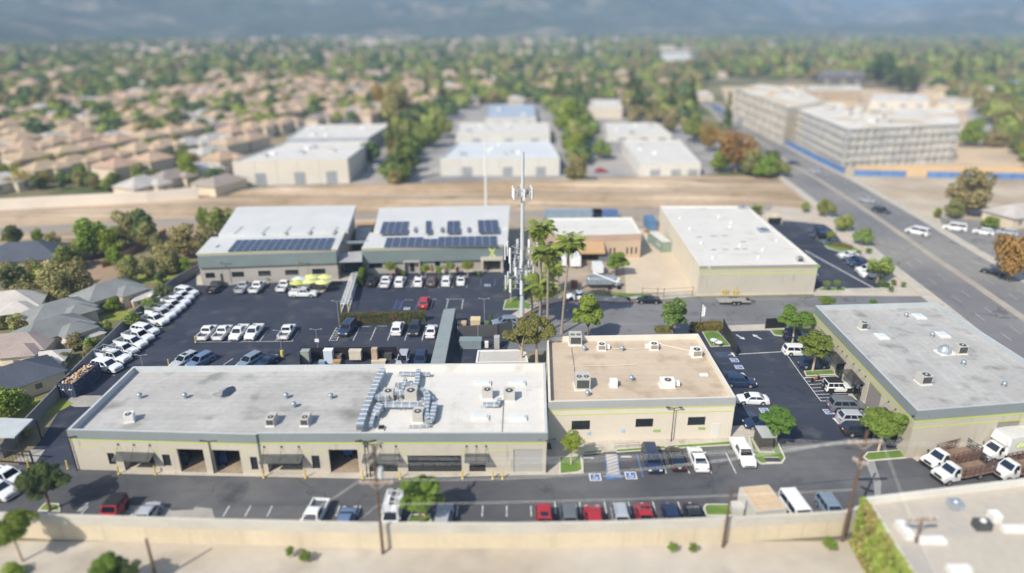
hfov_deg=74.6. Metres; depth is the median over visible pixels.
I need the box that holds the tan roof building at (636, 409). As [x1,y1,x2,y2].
[546,334,735,442]
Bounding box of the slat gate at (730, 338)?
[723,319,737,356]
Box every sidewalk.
[511,287,912,317]
[699,100,1023,329]
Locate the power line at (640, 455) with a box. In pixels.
[408,441,855,458]
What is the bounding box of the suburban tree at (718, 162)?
[708,150,730,171]
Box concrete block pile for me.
[730,501,745,515]
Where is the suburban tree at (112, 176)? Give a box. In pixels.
[105,171,121,184]
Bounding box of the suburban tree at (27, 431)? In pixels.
[20,427,32,437]
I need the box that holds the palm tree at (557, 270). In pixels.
[542,260,565,294]
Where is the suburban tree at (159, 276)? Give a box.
[154,271,166,282]
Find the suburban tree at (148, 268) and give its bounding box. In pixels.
[136,256,156,276]
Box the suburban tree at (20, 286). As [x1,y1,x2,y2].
[9,279,36,289]
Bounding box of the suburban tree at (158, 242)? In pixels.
[148,238,164,255]
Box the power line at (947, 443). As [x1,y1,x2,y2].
[874,438,1019,443]
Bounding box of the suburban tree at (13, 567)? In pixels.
[0,560,26,572]
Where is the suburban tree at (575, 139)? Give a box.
[565,132,584,150]
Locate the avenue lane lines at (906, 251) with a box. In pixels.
[714,111,1021,340]
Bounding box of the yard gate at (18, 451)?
[0,449,33,464]
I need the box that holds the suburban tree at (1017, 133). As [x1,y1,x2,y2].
[1012,131,1023,139]
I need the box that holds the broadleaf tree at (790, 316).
[776,304,816,342]
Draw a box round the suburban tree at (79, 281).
[61,256,93,293]
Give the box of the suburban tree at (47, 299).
[37,290,50,302]
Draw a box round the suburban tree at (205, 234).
[195,224,214,248]
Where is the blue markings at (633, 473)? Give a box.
[393,279,833,479]
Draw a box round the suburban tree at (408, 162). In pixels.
[393,148,412,168]
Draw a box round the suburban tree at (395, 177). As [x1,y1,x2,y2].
[386,169,401,184]
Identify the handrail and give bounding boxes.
[584,442,639,450]
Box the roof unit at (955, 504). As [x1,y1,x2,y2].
[945,498,965,511]
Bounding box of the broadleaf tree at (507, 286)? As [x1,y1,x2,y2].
[503,276,515,302]
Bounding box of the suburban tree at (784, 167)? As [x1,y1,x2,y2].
[775,159,791,175]
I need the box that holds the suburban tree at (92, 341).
[82,337,100,347]
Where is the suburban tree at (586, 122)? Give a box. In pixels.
[568,110,600,141]
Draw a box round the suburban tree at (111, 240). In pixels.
[88,226,124,256]
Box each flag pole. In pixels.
[484,142,486,205]
[700,302,705,321]
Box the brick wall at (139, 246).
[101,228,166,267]
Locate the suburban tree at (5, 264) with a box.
[0,261,12,268]
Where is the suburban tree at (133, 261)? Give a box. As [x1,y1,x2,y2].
[117,254,138,266]
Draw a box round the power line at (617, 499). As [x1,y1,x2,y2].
[380,490,839,504]
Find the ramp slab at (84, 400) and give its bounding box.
[67,395,101,406]
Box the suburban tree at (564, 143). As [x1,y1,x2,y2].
[561,131,585,149]
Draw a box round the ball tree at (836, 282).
[833,280,841,289]
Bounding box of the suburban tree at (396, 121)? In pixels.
[387,116,419,135]
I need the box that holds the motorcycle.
[811,374,819,381]
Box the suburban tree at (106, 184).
[99,178,113,190]
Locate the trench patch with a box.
[866,461,880,495]
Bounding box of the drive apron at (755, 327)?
[728,324,784,330]
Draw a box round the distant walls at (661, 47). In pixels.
[3,36,926,80]
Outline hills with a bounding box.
[26,0,1023,39]
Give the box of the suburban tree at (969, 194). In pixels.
[944,167,998,215]
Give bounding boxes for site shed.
[869,94,929,107]
[937,96,978,109]
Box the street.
[507,296,981,353]
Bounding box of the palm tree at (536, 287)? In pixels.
[522,272,558,315]
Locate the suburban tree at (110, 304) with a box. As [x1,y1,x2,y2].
[102,296,121,311]
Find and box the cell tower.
[504,152,539,317]
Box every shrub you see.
[285,545,293,555]
[298,550,311,561]
[667,541,677,552]
[688,542,697,553]
[822,536,837,550]
[868,299,877,303]
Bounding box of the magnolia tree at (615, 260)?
[607,252,629,275]
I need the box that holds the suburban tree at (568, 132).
[562,128,571,139]
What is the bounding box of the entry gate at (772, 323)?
[765,318,785,328]
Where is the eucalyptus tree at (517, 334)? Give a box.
[502,322,536,357]
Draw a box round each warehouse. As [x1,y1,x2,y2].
[66,363,547,473]
[232,141,370,185]
[287,124,386,144]
[440,141,559,175]
[456,123,549,143]
[604,123,671,140]
[621,140,700,175]
[658,206,819,294]
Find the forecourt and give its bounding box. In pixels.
[763,206,919,295]
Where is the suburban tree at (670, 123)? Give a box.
[663,112,677,131]
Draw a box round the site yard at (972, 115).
[965,110,995,132]
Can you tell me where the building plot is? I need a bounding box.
[721,87,1023,176]
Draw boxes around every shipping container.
[544,209,602,219]
[592,209,617,217]
[643,215,657,230]
[647,231,671,252]
[737,485,786,515]
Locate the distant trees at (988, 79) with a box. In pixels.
[0,32,1023,133]
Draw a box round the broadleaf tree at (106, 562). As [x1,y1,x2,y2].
[87,550,129,572]
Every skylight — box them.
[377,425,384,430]
[470,414,488,420]
[474,380,490,385]
[508,380,525,385]
[508,415,526,420]
[699,373,708,376]
[873,333,889,339]
[910,313,927,319]
[935,331,951,337]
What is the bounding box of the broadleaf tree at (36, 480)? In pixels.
[13,461,72,511]
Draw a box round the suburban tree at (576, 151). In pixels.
[565,146,589,160]
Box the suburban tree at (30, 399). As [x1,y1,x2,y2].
[18,390,34,409]
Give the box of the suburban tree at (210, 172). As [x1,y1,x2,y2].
[202,167,224,177]
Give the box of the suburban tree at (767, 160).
[752,154,777,177]
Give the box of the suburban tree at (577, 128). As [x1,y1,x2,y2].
[566,124,586,140]
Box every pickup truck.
[0,465,20,484]
[93,344,131,363]
[105,341,139,355]
[113,335,148,348]
[121,328,154,341]
[140,312,169,326]
[144,303,176,319]
[159,303,181,314]
[160,294,190,305]
[160,299,186,310]
[169,290,194,299]
[195,325,217,340]
[205,281,224,292]
[211,325,232,340]
[228,324,249,340]
[233,281,251,292]
[244,323,264,339]
[247,281,265,292]
[275,279,291,291]
[277,324,295,339]
[288,285,317,297]
[300,497,329,520]
[379,276,391,287]
[381,488,403,521]
[566,290,593,300]
[729,437,756,467]
[847,258,870,267]
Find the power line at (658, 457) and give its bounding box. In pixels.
[476,440,873,463]
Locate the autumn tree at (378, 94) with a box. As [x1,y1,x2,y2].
[371,83,388,101]
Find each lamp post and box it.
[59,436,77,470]
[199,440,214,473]
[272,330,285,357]
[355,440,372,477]
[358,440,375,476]
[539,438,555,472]
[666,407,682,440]
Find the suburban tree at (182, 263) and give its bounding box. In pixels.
[175,257,192,271]
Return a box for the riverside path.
[0,205,773,234]
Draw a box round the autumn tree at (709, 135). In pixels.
[699,123,721,151]
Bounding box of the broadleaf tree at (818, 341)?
[796,329,834,370]
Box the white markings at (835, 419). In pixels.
[78,220,876,515]
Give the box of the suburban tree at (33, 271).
[31,261,47,276]
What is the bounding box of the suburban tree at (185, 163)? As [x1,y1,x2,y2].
[176,153,199,175]
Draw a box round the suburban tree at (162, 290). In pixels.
[153,282,172,296]
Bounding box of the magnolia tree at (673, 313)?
[660,297,687,333]
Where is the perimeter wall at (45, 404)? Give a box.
[0,263,199,458]
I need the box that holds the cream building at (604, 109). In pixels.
[588,100,622,118]
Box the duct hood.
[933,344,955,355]
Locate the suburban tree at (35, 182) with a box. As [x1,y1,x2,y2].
[29,174,45,189]
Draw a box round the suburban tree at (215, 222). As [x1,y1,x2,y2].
[206,206,233,232]
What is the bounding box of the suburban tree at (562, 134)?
[560,126,568,139]
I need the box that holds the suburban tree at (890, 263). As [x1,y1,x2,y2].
[877,256,895,277]
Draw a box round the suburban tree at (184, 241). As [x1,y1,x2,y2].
[166,223,203,257]
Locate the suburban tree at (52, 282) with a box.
[31,259,73,299]
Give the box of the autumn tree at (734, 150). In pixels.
[718,130,760,171]
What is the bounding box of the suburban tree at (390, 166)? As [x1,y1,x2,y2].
[383,163,406,179]
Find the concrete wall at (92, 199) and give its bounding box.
[0,187,198,209]
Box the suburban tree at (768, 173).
[761,162,778,177]
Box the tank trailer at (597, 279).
[587,272,620,289]
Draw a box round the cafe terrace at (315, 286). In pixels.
[296,280,331,291]
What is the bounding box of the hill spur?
[0,0,126,49]
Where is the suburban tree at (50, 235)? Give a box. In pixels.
[43,231,61,241]
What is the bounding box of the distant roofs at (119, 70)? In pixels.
[0,36,1017,76]
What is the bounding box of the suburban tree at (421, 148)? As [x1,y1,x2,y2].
[415,140,424,152]
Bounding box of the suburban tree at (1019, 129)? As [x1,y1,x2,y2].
[1004,127,1022,136]
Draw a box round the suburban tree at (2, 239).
[0,228,21,241]
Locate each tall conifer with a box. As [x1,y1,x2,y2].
[385,111,394,149]
[395,126,404,178]
[399,137,406,181]
[408,119,415,142]
[408,124,410,137]
[423,79,430,94]
[438,75,445,97]
[552,72,564,96]
[574,97,579,128]
[575,72,582,98]
[624,65,637,88]
[630,78,646,106]
[665,79,677,105]
[685,78,698,112]
[719,91,732,130]
[778,48,785,68]
[950,50,964,75]
[988,50,997,73]
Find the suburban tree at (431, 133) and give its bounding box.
[413,119,441,146]
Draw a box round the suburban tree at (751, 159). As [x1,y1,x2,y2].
[743,147,764,176]
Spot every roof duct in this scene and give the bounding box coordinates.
[356,368,385,431]
[369,402,379,429]
[374,394,388,401]
[374,402,421,418]
[379,391,403,399]
[393,382,413,389]
[398,378,407,401]
[399,371,431,376]
[408,424,431,428]
[412,369,420,387]
[419,387,430,425]
[419,396,435,402]
[430,402,437,422]
[481,398,501,407]
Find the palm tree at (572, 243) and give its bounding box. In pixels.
[556,230,587,333]
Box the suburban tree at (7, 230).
[1,224,23,241]
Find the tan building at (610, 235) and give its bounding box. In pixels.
[548,217,641,259]
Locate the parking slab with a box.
[121,505,214,517]
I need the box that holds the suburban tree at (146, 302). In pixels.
[138,297,159,309]
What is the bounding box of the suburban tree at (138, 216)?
[128,208,157,246]
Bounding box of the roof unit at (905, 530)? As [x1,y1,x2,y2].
[894,520,915,539]
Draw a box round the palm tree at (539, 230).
[524,217,557,327]
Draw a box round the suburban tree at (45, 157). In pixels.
[41,153,54,160]
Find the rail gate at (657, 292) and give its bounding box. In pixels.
[642,286,693,297]
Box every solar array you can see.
[227,238,334,251]
[379,221,408,233]
[384,236,496,246]
[426,221,430,233]
[447,221,459,232]
[478,220,498,232]
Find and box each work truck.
[919,438,983,469]
[930,451,998,485]
[990,451,1023,480]
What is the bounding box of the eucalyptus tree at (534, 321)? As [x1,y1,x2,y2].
[518,311,556,362]
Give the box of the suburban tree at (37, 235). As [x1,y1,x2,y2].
[30,228,43,240]
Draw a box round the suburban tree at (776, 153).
[764,150,781,165]
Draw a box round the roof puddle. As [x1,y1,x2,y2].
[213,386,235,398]
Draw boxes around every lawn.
[2,274,178,417]
[40,242,904,520]
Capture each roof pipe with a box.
[574,364,635,366]
[610,348,644,348]
[650,339,689,350]
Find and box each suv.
[0,479,19,501]
[90,356,123,373]
[129,321,159,334]
[169,349,198,365]
[173,285,198,295]
[185,350,216,365]
[236,350,264,364]
[338,317,357,336]
[390,321,404,335]
[394,276,405,286]
[395,349,410,363]
[407,319,420,335]
[413,276,424,286]
[413,349,427,363]
[418,297,430,308]
[426,276,436,286]
[434,504,453,521]
[441,275,451,286]
[491,314,517,326]
[535,504,552,521]
[560,503,578,520]
[583,505,602,520]
[610,502,629,519]
[724,373,756,388]
[796,355,829,368]
[808,168,822,173]
[810,231,830,238]
[814,492,842,510]
[825,395,867,412]
[835,409,867,423]
[839,420,880,437]
[855,264,868,272]
[859,270,882,277]
[871,205,890,213]
[972,227,993,235]
[995,228,1017,236]
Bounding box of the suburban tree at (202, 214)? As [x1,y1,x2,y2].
[195,206,209,227]
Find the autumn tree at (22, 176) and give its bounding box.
[2,170,30,183]
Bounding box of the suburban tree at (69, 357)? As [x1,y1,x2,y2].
[59,352,71,361]
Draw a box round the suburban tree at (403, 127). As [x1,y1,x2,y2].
[398,119,411,137]
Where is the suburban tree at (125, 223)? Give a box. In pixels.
[110,210,137,245]
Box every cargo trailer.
[555,252,566,265]
[569,251,580,266]
[591,261,603,273]
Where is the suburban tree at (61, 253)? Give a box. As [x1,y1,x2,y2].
[52,244,85,265]
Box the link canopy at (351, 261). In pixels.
[338,221,374,272]
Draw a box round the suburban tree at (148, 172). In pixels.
[142,169,155,175]
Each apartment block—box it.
[732,84,822,144]
[783,85,862,101]
[792,102,962,169]
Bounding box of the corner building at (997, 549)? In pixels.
[866,478,1023,572]
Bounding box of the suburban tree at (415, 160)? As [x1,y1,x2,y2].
[407,153,420,171]
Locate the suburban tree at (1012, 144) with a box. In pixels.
[1007,138,1022,153]
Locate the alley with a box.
[0,541,865,572]
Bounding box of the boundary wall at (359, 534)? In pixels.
[0,505,858,548]
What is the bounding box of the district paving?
[248,101,741,186]
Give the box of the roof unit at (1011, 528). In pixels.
[999,524,1023,532]
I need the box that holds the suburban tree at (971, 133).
[957,117,986,146]
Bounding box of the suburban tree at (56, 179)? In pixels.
[54,172,63,182]
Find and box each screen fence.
[301,347,395,358]
[395,346,402,363]
[457,320,512,337]
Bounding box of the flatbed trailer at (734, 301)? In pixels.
[716,297,754,305]
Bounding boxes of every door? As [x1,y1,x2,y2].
[133,454,154,462]
[255,173,266,185]
[273,457,301,464]
[294,172,305,183]
[326,171,337,182]
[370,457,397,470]
[410,263,414,271]
[462,167,471,175]
[469,463,485,470]
[483,261,499,269]
[503,167,512,175]
[514,449,542,471]
[536,167,545,175]
[650,170,659,175]
[671,169,680,175]
[688,169,697,175]
[710,423,720,437]
[835,357,844,379]
[852,375,862,399]
[865,383,880,407]
[890,430,898,443]
[996,419,1019,427]
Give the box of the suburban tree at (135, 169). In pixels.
[129,162,145,176]
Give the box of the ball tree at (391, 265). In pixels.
[383,261,396,275]
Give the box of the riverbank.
[0,178,780,225]
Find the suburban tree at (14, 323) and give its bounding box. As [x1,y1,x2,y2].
[5,313,27,330]
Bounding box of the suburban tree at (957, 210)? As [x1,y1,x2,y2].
[944,199,965,218]
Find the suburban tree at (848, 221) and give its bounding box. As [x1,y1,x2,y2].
[834,214,853,230]
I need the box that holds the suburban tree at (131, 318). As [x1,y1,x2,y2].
[121,310,141,324]
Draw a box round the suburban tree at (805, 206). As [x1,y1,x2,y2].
[801,201,810,210]
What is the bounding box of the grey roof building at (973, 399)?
[810,302,1023,457]
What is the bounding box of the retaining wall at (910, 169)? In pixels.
[856,165,1023,173]
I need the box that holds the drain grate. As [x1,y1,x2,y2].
[763,457,781,462]
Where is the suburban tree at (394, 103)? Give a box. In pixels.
[381,79,411,119]
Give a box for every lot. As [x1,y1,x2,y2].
[0,438,1023,538]
[18,250,527,464]
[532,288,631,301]
[689,330,891,443]
[770,220,879,288]
[938,217,1023,274]
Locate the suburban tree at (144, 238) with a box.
[136,222,158,248]
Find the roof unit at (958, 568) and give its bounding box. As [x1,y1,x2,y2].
[945,564,973,572]
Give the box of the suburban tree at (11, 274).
[0,263,29,289]
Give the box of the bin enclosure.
[762,213,782,223]
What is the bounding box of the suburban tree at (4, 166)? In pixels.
[0,163,7,171]
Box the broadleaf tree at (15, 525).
[0,508,39,561]
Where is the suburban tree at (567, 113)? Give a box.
[556,97,584,127]
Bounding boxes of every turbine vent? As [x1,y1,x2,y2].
[136,392,141,398]
[181,392,186,398]
[291,401,296,407]
[1001,381,1007,387]
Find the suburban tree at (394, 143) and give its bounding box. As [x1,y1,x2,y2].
[392,137,407,146]
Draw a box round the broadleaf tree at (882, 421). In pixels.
[859,406,908,450]
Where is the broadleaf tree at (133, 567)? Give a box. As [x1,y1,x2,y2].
[119,559,141,572]
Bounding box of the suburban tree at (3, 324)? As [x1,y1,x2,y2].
[0,315,7,329]
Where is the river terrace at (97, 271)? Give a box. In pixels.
[0,235,199,333]
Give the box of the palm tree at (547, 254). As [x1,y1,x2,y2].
[528,237,567,319]
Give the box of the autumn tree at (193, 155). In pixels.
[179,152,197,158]
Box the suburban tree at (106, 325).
[97,320,111,330]
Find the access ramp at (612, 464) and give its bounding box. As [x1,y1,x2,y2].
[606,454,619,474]
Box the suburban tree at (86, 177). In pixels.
[84,172,98,183]
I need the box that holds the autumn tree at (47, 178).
[30,171,51,187]
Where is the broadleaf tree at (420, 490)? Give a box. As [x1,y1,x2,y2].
[398,474,444,521]
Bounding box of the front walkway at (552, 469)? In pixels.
[119,450,558,478]
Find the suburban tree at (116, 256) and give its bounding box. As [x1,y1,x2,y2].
[102,247,123,264]
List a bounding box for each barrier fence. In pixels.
[713,104,844,173]
[854,170,906,176]
[926,171,1023,178]
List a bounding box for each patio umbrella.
[290,280,302,286]
[292,276,305,285]
[303,279,316,288]
[304,274,317,283]
[315,279,329,291]
[318,274,331,278]
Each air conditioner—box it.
[123,410,136,423]
[265,412,278,426]
[299,412,312,426]
[382,387,395,401]
[404,386,418,401]
[412,407,424,423]
[481,386,493,399]
[503,387,515,401]
[568,331,582,345]
[573,372,590,390]
[596,341,609,350]
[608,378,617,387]
[645,341,658,350]
[658,376,679,388]
[688,346,702,357]
[737,206,747,209]
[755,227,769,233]
[794,256,803,262]
[857,320,869,329]
[913,371,935,385]
[952,342,968,354]
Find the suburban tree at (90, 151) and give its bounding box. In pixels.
[85,148,95,155]
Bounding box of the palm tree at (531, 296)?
[524,280,532,314]
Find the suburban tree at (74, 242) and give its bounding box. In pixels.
[67,241,88,257]
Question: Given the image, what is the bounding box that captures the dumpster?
[56,363,102,397]
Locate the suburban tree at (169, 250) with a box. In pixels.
[152,240,181,266]
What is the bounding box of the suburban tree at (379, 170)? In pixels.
[376,166,382,174]
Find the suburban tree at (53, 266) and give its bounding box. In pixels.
[48,258,60,269]
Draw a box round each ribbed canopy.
[340,272,357,312]
[430,308,455,363]
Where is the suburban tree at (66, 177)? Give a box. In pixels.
[53,170,70,180]
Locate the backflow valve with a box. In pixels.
[722,290,738,294]
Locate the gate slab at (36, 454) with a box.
[14,450,43,461]
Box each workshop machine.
[180,449,189,465]
[217,450,228,465]
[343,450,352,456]
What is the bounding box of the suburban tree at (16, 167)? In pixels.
[11,165,21,173]
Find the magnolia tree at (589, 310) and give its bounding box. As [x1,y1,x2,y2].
[571,294,603,335]
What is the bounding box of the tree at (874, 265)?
[865,258,890,281]
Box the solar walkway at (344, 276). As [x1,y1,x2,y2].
[197,269,503,284]
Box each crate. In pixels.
[300,349,311,364]
[318,359,325,364]
[323,348,333,363]
[332,359,341,363]
[334,353,342,360]
[348,348,361,359]
[371,347,377,359]
[371,359,385,363]
[381,352,391,359]
[457,320,466,325]
[459,336,481,348]
[470,316,480,324]
[494,335,499,348]
[571,280,577,288]
[598,253,609,261]
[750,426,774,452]
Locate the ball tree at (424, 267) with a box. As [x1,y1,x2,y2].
[419,264,430,279]
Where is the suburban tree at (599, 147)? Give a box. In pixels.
[592,138,611,158]
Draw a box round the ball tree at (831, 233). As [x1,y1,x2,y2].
[826,231,835,236]
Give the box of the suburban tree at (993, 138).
[982,128,1012,146]
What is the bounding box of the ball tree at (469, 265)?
[461,261,473,276]
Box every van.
[368,164,379,170]
[778,487,811,512]
[905,225,930,236]
[942,221,966,231]
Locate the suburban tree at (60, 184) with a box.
[57,180,65,189]
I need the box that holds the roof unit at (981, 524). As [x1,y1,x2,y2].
[970,517,993,531]
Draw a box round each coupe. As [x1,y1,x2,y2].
[254,354,280,364]
[634,503,653,519]
[636,295,660,303]
[665,446,686,471]
[682,502,703,517]
[687,447,709,471]
[837,251,860,258]
[843,255,866,261]
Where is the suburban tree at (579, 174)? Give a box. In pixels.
[564,166,582,179]
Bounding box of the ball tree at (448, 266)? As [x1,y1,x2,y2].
[445,262,454,269]
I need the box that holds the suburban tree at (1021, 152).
[1017,146,1023,161]
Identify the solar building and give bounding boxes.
[196,205,355,284]
[361,205,509,273]
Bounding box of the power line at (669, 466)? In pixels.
[457,440,851,479]
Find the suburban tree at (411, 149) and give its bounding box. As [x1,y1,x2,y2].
[391,138,420,154]
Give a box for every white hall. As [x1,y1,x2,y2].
[660,52,692,60]
[961,80,1021,91]
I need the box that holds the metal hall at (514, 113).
[486,104,536,122]
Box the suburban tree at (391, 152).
[386,147,400,156]
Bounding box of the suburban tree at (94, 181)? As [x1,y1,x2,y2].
[88,173,100,189]
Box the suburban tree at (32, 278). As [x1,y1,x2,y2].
[23,274,37,288]
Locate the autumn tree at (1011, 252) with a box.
[993,233,1023,281]
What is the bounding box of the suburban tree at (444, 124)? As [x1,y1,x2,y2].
[436,115,452,137]
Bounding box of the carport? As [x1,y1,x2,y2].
[0,418,41,456]
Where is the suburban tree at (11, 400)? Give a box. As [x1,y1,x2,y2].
[0,386,26,417]
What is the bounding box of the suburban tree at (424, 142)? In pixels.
[416,134,428,145]
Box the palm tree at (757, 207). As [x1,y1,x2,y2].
[751,203,763,214]
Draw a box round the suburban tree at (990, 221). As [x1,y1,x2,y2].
[980,216,999,227]
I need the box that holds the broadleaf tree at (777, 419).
[759,404,796,445]
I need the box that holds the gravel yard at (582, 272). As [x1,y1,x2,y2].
[508,215,658,301]
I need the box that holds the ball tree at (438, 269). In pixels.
[435,266,441,281]
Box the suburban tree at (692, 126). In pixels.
[681,113,704,141]
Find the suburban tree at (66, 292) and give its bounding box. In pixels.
[57,286,72,298]
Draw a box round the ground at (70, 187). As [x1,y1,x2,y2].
[0,39,1020,540]
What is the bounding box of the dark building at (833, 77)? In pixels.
[816,69,865,83]
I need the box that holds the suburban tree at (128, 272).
[115,263,137,280]
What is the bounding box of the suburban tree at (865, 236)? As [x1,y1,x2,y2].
[852,227,875,244]
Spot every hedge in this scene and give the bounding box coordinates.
[339,309,426,324]
[356,263,365,285]
[653,324,673,332]
[690,320,722,331]
[831,242,852,248]
[876,281,889,287]
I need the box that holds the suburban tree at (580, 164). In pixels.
[565,152,587,179]
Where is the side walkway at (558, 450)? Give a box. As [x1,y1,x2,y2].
[550,393,921,474]
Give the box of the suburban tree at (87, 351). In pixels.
[80,345,92,356]
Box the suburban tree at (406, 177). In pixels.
[400,165,411,182]
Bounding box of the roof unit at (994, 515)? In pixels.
[985,509,1003,522]
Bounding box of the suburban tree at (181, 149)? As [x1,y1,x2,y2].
[175,146,187,157]
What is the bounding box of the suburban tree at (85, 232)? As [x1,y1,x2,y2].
[69,217,107,256]
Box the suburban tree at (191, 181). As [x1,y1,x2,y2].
[187,177,200,186]
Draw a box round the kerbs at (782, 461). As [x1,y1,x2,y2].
[38,245,906,521]
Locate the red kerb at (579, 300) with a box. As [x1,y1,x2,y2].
[524,300,636,314]
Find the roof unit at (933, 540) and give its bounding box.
[918,535,947,544]
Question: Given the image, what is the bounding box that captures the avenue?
[701,100,1023,357]
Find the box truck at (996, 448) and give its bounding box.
[976,426,1023,462]
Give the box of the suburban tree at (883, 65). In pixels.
[864,52,897,85]
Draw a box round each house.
[0,107,22,114]
[0,118,24,129]
[0,125,32,134]
[0,131,44,143]
[0,145,17,164]
[0,148,54,166]
[0,172,35,193]
[0,241,68,265]
[0,289,49,327]
[0,331,57,365]
[0,354,66,395]
[6,139,54,150]
[7,72,23,75]
[7,87,19,95]
[10,313,99,349]
[14,80,37,85]
[15,106,38,112]
[16,159,72,182]
[19,115,51,121]
[21,296,98,324]
[31,102,46,108]
[31,348,72,367]
[38,131,68,137]
[39,120,65,134]
[39,134,83,146]
[43,144,90,159]
[44,113,76,120]
[46,94,81,103]
[51,80,72,92]
[52,123,94,134]
[53,118,84,124]
[55,154,100,173]
[59,327,106,348]
[68,130,108,141]
[68,278,149,313]
[70,104,85,111]
[74,113,89,119]
[74,139,115,151]
[77,115,100,126]
[86,148,133,160]
[89,157,142,182]
[94,95,122,100]
[100,133,139,146]
[103,130,127,136]
[108,90,124,94]
[111,175,173,192]
[112,100,126,104]
[114,106,141,112]
[115,92,142,98]
[118,122,137,133]
[118,141,166,155]
[120,116,132,123]
[122,109,153,116]
[126,88,146,91]
[127,128,167,141]
[127,151,175,171]
[129,113,155,117]
[130,289,161,307]
[134,90,158,100]
[135,101,151,109]
[144,106,173,113]
[150,138,187,155]
[151,167,201,187]
[153,110,184,115]
[155,89,173,97]
[155,125,191,138]
[156,86,173,90]
[158,95,174,99]
[158,99,168,108]
[168,88,182,92]
[171,84,194,89]
[174,91,202,97]
[177,137,210,149]
[178,88,193,90]
[180,76,194,80]
[180,122,209,137]
[184,111,199,118]
[186,145,228,161]
[187,84,205,89]
[188,95,204,102]
[189,116,217,123]
[190,173,248,196]
[193,108,206,113]
[193,161,227,177]
[194,88,209,91]
[196,90,211,95]
[197,132,228,141]
[200,150,245,172]
[201,82,216,87]
[201,110,233,118]
[202,73,218,80]
[202,93,220,98]
[207,136,249,153]
[208,88,223,92]
[209,122,227,129]
[213,79,225,83]
[214,124,255,136]
[218,116,246,124]
[220,86,237,90]
[222,79,233,85]
[232,83,257,89]
[232,95,254,100]
[233,88,246,93]
[236,132,270,151]
[240,113,256,117]
[240,120,274,137]
[244,77,263,82]
[244,98,264,104]
[246,72,263,78]
[247,82,265,89]
[248,105,265,112]
[254,90,270,96]
[260,118,289,134]
[261,80,271,84]
[261,109,282,116]
[270,80,285,84]
[271,101,297,110]
[275,94,292,99]
[275,107,300,117]
[276,88,288,93]
[277,115,303,131]
[286,83,301,87]
[287,104,308,118]
[289,98,306,103]
[290,89,317,99]
[291,95,305,99]
[295,77,312,84]
[300,82,320,86]
[304,113,335,124]
[305,76,319,79]
[305,103,326,110]
[308,78,332,84]
[314,88,330,94]
[316,73,327,77]
[317,93,339,101]
[321,100,336,108]
[322,107,350,121]
[324,87,340,91]
[329,81,351,86]
[330,93,344,97]
[335,86,352,91]
[344,82,358,86]
[345,107,362,111]
[347,91,370,98]
[348,79,368,86]
[349,102,375,108]
[351,88,371,93]
[353,108,381,123]
[360,81,382,86]
[362,86,374,91]
[374,107,387,120]
[399,80,421,87]
[407,86,422,90]
[410,94,435,101]
[411,78,423,83]
[428,88,437,95]
[444,81,455,86]
[449,84,465,88]
[457,95,479,104]
[477,79,493,86]
[507,95,525,103]
[538,82,553,87]
[608,87,623,99]
[618,77,628,82]
[657,78,671,82]
[697,91,713,99]
[909,84,929,92]
[926,85,951,97]
[981,203,1023,228]
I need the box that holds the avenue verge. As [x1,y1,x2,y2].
[847,174,1023,226]
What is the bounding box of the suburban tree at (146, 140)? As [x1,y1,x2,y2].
[142,138,152,142]
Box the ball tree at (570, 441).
[560,430,585,464]
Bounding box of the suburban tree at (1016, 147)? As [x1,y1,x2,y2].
[1014,140,1023,151]
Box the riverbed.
[0,176,816,238]
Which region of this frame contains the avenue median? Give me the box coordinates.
[706,100,1023,321]
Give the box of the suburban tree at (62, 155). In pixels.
[56,152,68,159]
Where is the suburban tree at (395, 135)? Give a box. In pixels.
[383,127,401,148]
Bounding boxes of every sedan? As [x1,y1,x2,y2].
[135,501,162,516]
[337,506,356,520]
[425,324,437,337]
[456,276,466,285]
[594,168,607,172]
[660,503,679,518]
[735,392,770,405]
[741,416,773,430]
[787,160,799,164]
[808,227,828,232]
[820,238,842,244]
[858,197,875,202]
[979,267,1006,276]
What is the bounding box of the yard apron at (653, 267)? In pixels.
[625,229,694,292]
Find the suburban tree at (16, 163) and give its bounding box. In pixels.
[11,159,24,167]
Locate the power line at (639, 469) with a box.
[462,440,844,479]
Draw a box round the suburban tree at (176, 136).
[172,133,179,139]
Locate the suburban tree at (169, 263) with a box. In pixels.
[156,252,178,274]
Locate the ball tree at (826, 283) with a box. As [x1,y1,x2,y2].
[823,280,830,290]
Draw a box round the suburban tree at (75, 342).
[66,331,82,349]
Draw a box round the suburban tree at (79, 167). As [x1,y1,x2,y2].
[72,164,88,176]
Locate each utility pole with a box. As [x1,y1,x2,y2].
[145,538,156,572]
[359,441,393,554]
[721,486,732,547]
[840,430,882,541]
[905,517,939,542]
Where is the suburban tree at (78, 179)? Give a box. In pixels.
[71,170,84,185]
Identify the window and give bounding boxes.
[35,382,42,389]
[108,453,115,463]
[162,454,171,465]
[205,273,214,277]
[232,272,243,276]
[250,457,258,469]
[258,271,270,275]
[285,270,298,274]
[312,269,325,273]
[312,456,320,467]
[369,263,382,267]
[571,420,589,429]
[635,418,652,426]
[687,417,705,424]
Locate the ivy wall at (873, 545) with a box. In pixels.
[849,496,913,572]
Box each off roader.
[99,492,129,514]
[365,275,378,286]
[782,328,806,341]
[821,377,853,393]
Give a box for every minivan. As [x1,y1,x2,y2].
[641,442,662,473]
[781,343,815,356]
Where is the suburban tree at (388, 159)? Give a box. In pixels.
[381,155,395,168]

